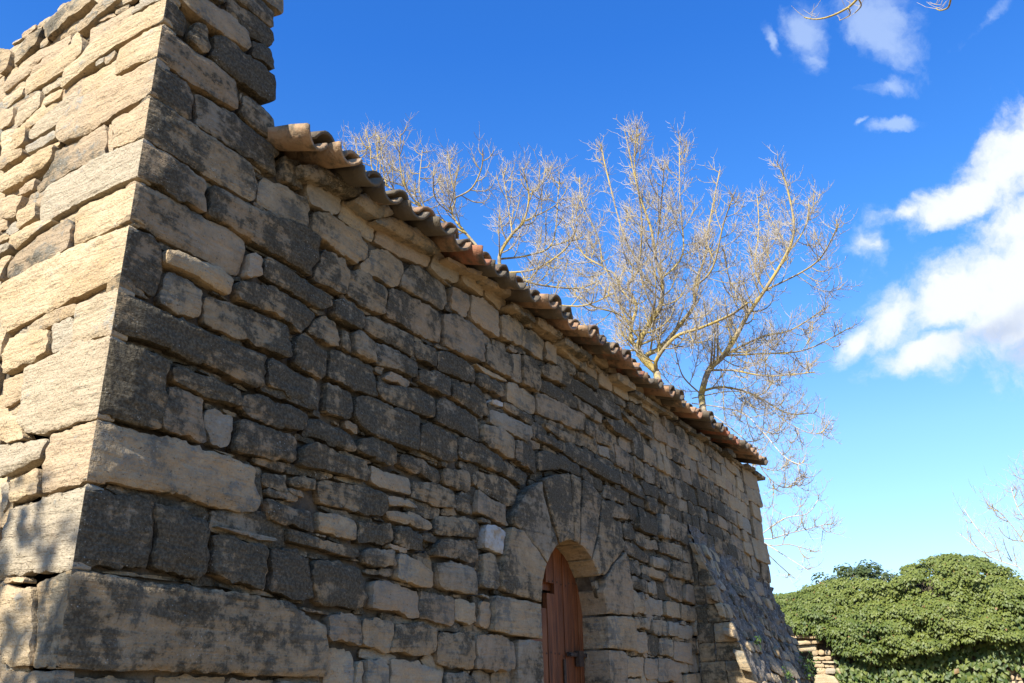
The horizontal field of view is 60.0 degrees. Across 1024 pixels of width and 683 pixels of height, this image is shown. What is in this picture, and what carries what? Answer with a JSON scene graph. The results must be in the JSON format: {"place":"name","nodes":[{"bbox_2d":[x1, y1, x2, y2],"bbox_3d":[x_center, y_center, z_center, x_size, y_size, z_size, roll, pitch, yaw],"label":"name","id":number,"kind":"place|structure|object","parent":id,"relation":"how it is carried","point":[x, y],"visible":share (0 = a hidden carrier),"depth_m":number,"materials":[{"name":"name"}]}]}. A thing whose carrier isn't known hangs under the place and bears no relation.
{"place":"outdoors","nodes":[
{"label":"outdoors","id":0,"kind":"place"},
{"bbox_2d":[0,0,813,682],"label":"stone building","id":1,"kind":"structure","parent":0,"point":[292,404],"depth_m":4.80,"materials":[{"name":"stone"}]},
{"bbox_2d":[530,547,586,682],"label":"door","id":2,"kind":"structure","parent":1,"relation":"in","point":[562,625],"depth_m":7.18,"materials":[{"name":"wood"}]},
{"bbox_2d":[753,636,761,649],"bbox_3d":[2.658,3.273,9.615,0.086,0.176,0.231,-13,-25,27],"label":"weed","id":3,"kind":"object","parent":1,"relation":"on","point":[756,640],"visible":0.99,"depth_m":9.64,"materials":[{"name":"green plant"}]},
{"bbox_2d":[782,666,794,680],"bbox_3d":[3.146,3.814,10.150,0.152,0.221,0.290,-13,-25,27],"label":"weed","id":4,"kind":"object","parent":1,"relation":"attached to","point":[788,673],"visible":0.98,"depth_m":10.13,"materials":[{"name":"green plant"}]},
{"bbox_2d":[798,651,819,682],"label":"weed","id":5,"kind":"object","parent":1,"relation":"attached to","point":[808,668],"visible":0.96,"depth_m":11.34,"materials":[{"name":"green plant"}]},
{"bbox_2d":[0,0,1023,593],"label":"sky","id":6,"kind":"structure","parent":0,"point":[913,112],"materials":[{"name":"blue"}]},
{"bbox_3d":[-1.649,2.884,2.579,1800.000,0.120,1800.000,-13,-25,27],"label":"ground","id":7,"kind":"structure","parent":0,"visible":0},
{"bbox_2d":[338,111,625,315],"bbox_3d":[-1.062,1.420,20.979,7.725,16.724,3.559,0,-22,-4],"label":"bare tree","id":8,"kind":"object","parent":7,"relation":"on","point":[440,179],"visible":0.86,"depth_m":22.92,"materials":[{"name":"beige plant"}]},
{"bbox_2d":[525,112,780,378],"bbox_3d":[4.868,1.105,28.479,8.328,22.821,6.088,-13,-25,27],"label":"bare tree","id":9,"kind":"object","parent":7,"relation":"on","point":[651,319],"visible":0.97,"depth_m":29.05,"materials":[{"name":"beige plant"}]},
{"bbox_2d":[659,143,864,586],"bbox_3d":[8.451,2.349,28.781,7.660,20.572,6.052,-13,-25,27],"label":"bare tree","id":10,"kind":"object","parent":7,"relation":"on","point":[714,363],"visible":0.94,"depth_m":29.73,"materials":[{"name":"brown plant"}]},
{"bbox_2d":[811,559,898,598],"bbox_3d":[7.653,7.016,19.168,2.499,4.491,1.654,-13,-25,27],"label":"shrub","id":11,"kind":"object","parent":7,"relation":"on","point":[859,570],"visible":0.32,"depth_m":19.44,"materials":[{"name":"green plant"}]},
{"bbox_2d":[796,0,951,20],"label":"bare tree","id":12,"kind":"object","parent":7,"relation":"on","point":[849,6],"visible":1,"depth_m":8.68,"materials":[{"name":"brown plant"}]},
{"bbox_2d":[791,624,1023,682],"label":"ruined wall","id":13,"kind":"structure","parent":7,"relation":"on","point":[820,651],"depth_m":17.11,"materials":[{"name":"stone"}]},
{"bbox_2d":[773,552,1023,682],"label":"ivy","id":14,"kind":"object","parent":13,"relation":"attached to","point":[955,601],"visible":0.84,"depth_m":16.37,"materials":[{"name":"green plant"}]},
{"bbox_2d":[953,449,1023,571],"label":"bare tree","id":15,"kind":"object","parent":7,"relation":"on","point":[993,508],"visible":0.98,"depth_m":29.52,"materials":[{"name":"brown plant"}]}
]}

